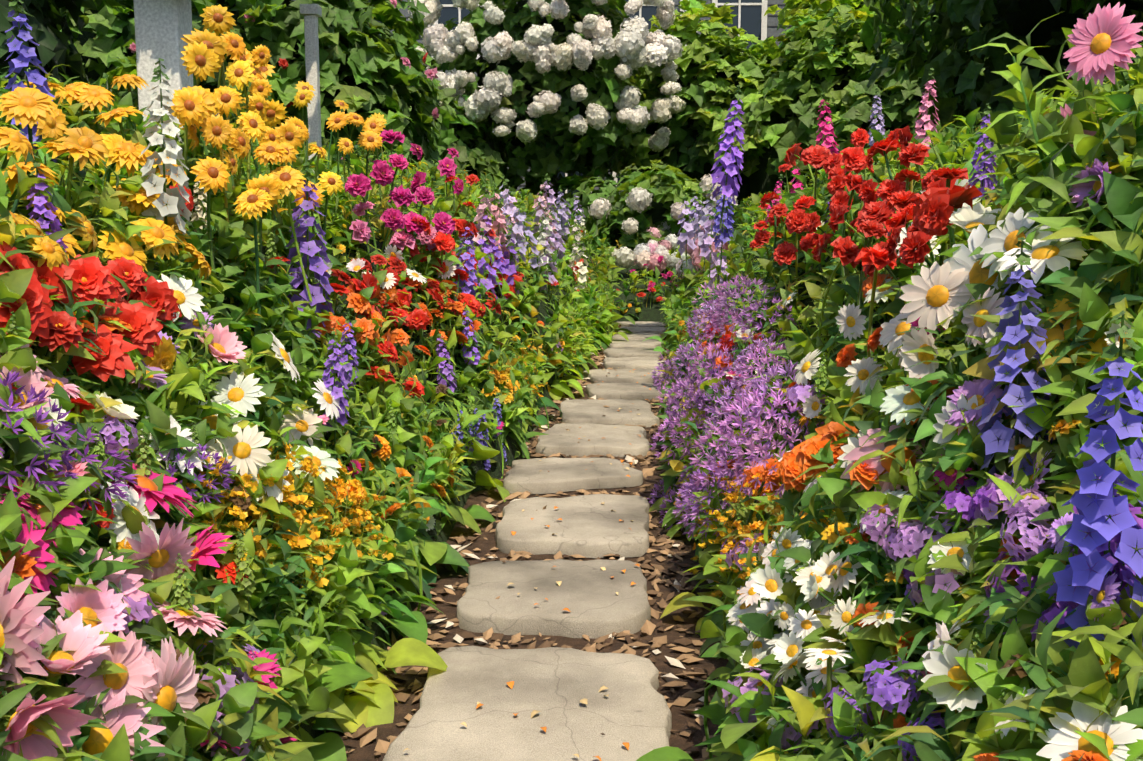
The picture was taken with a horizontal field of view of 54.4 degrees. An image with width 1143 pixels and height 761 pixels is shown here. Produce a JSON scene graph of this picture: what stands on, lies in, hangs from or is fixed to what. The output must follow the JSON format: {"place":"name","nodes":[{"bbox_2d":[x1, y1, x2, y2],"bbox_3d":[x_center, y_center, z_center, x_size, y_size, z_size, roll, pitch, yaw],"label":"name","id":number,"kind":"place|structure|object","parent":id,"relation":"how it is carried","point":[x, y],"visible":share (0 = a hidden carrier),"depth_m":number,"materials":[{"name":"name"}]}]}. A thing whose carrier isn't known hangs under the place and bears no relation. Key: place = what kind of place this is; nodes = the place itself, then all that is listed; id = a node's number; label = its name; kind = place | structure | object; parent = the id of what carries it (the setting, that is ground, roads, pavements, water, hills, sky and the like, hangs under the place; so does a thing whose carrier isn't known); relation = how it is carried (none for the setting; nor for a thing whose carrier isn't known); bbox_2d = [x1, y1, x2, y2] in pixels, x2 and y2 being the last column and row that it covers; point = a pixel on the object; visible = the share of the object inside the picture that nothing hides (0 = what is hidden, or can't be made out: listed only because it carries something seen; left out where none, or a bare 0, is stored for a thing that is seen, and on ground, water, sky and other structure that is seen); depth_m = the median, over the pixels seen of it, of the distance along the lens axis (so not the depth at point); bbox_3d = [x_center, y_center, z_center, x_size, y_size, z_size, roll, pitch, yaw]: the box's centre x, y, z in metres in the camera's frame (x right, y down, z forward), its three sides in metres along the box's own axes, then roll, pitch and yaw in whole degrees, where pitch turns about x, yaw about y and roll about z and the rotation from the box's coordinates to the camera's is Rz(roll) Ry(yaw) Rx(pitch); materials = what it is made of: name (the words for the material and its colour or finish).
{"place":"outdoors","nodes":[
{"label":"outdoors","id":0,"kind":"place"},
{"bbox_2d":[324,335,728,760],"bbox_3d":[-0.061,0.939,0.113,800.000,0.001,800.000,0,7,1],"label":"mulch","id":1,"kind":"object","parent":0,"point":[402,710],"depth_m":2.69,"materials":[{"name":"brown wood"}]},
{"bbox_2d":[133,0,192,141],"bbox_3d":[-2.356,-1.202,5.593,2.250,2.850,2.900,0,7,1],"label":"post","id":2,"kind":"object","parent":1,"relation":"on","point":[162,27],"depth_m":4.32,"materials":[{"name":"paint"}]},
{"bbox_2d":[300,4,321,170],"bbox_3d":[-1.603,-1.134,6.980,0.110,2.360,0.110,0,7,1],"label":"post","id":3,"kind":"object","parent":1,"relation":"on","point":[311,13],"visible":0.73,"depth_m":6.85,"materials":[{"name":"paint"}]},
{"bbox_2d":[21,152,958,738],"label":"foliage","id":4,"kind":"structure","parent":1,"relation":"on","point":[649,312],"depth_m":4.35,"materials":[{"name":"plant"}]},
{"bbox_2d":[129,0,737,256],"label":"hydrangea flowers","id":5,"kind":"object","parent":4,"relation":"on","point":[628,42],"visible":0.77,"depth_m":15.24,"materials":[{"name":"white plant"}]},
{"bbox_2d":[0,13,1142,760],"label":"foliage plants","id":6,"kind":"object","parent":4,"relation":"on","point":[1040,161],"visible":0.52,"depth_m":1.98,"materials":[{"name":"green plant"}]},
{"bbox_2d":[0,0,1142,760],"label":"flower bed plants","id":7,"kind":"object","parent":4,"relation":"on","point":[1104,40],"visible":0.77,"depth_m":1.98,"materials":[{"name":"multicoloured plant"}]},
{"bbox_2d":[383,646,671,760],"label":"stepping stone path","id":8,"kind":"structure","parent":1,"relation":"on","point":[554,686],"depth_m":2.14,"materials":[{"name":"beige stone"}]},
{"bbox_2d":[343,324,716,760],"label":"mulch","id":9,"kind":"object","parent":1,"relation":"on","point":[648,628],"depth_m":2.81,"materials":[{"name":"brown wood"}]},
{"bbox_2d":[457,559,650,637],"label":"stepping stone path","id":10,"kind":"structure","parent":1,"relation":"on","point":[590,599],"depth_m":2.79,"materials":[{"name":"beige stone"}]},
{"bbox_2d":[495,494,649,557],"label":"stepping stone path","id":11,"kind":"structure","parent":1,"relation":"on","point":[589,526],"depth_m":3.49,"materials":[{"name":"beige stone"}]},
{"bbox_2d":[503,457,642,493],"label":"stepping stone path","id":12,"kind":"structure","parent":1,"relation":"on","point":[562,474],"depth_m":4.24,"materials":[{"name":"beige stone"}]},
{"bbox_2d":[536,423,649,457],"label":"stepping stone path","id":13,"kind":"structure","parent":1,"relation":"on","point":[560,438],"depth_m":4.96,"materials":[{"name":"beige stone"}]},
{"bbox_2d":[64,0,1128,251],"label":"shrub interior branches","id":14,"kind":"object","parent":1,"relation":"on","point":[1030,16],"visible":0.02,"depth_m":14.27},
{"bbox_2d":[0,0,1142,247],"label":"garden foliage","id":15,"kind":"object","parent":14,"relation":"attached to","point":[886,48],"visible":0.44,"depth_m":14.70,"materials":[{"name":"green plant"}]},
{"bbox_2d":[560,399,659,427],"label":"stepping stone path","id":16,"kind":"structure","parent":1,"relation":"on","point":[573,411],"depth_m":5.78,"materials":[{"name":"beige stone"}]},
{"bbox_2d":[583,369,662,383],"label":"stepping stone path","id":17,"kind":"structure","parent":1,"relation":"on","point":[600,376],"depth_m":7.32,"materials":[{"name":"beige stone"}]},
{"bbox_2d":[585,383,664,401],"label":"stepping stone path","id":18,"kind":"structure","parent":1,"relation":"on","point":[633,391],"depth_m":6.59,"materials":[{"name":"beige stone"}]},
{"bbox_2d":[603,347,661,358],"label":"stepping stone path","id":19,"kind":"structure","parent":1,"relation":"on","point":[629,352],"depth_m":8.77,"materials":[{"name":"beige stone"}]},
{"bbox_2d":[603,356,664,368],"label":"stepping stone path","id":20,"kind":"structure","parent":1,"relation":"on","point":[649,362],"depth_m":8.06,"materials":[{"name":"beige stone"}]},
{"bbox_2d":[609,339,663,347],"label":"stepping stone path","id":21,"kind":"structure","parent":1,"relation":"on","point":[617,343],"depth_m":9.52,"materials":[{"name":"beige stone"}]},
{"bbox_2d":[612,332,661,339],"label":"stepping stone path","id":22,"kind":"structure","parent":1,"relation":"on","point":[635,336],"depth_m":10.29,"materials":[{"name":"beige stone"}]},
{"bbox_2d":[618,326,666,333],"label":"stepping stone path","id":23,"kind":"structure","parent":1,"relation":"on","point":[657,330],"depth_m":10.99,"materials":[{"name":"grey stone"}]},
{"bbox_2d":[618,321,666,326],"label":"stepping stone path","id":24,"kind":"structure","parent":1,"relation":"on","point":[644,324],"depth_m":11.75,"materials":[{"name":"grey stone"}]},
{"bbox_2d":[293,0,791,196],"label":"house wall","id":25,"kind":"structure","parent":0,"point":[774,32],"depth_m":20.26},
{"bbox_2d":[364,0,761,207],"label":"house window glass","id":26,"kind":"object","parent":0,"point":[750,21],"depth_m":20.24,"materials":[{"name":"grey glass"}]},
{"bbox_2d":[404,4,788,195],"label":"house clapboard lines","id":27,"kind":"object","parent":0,"point":[679,15],"depth_m":20.22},
{"bbox_2d":[432,0,767,192],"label":"white house trim","id":28,"kind":"structure","parent":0,"point":[763,23],"depth_m":20.19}
]}

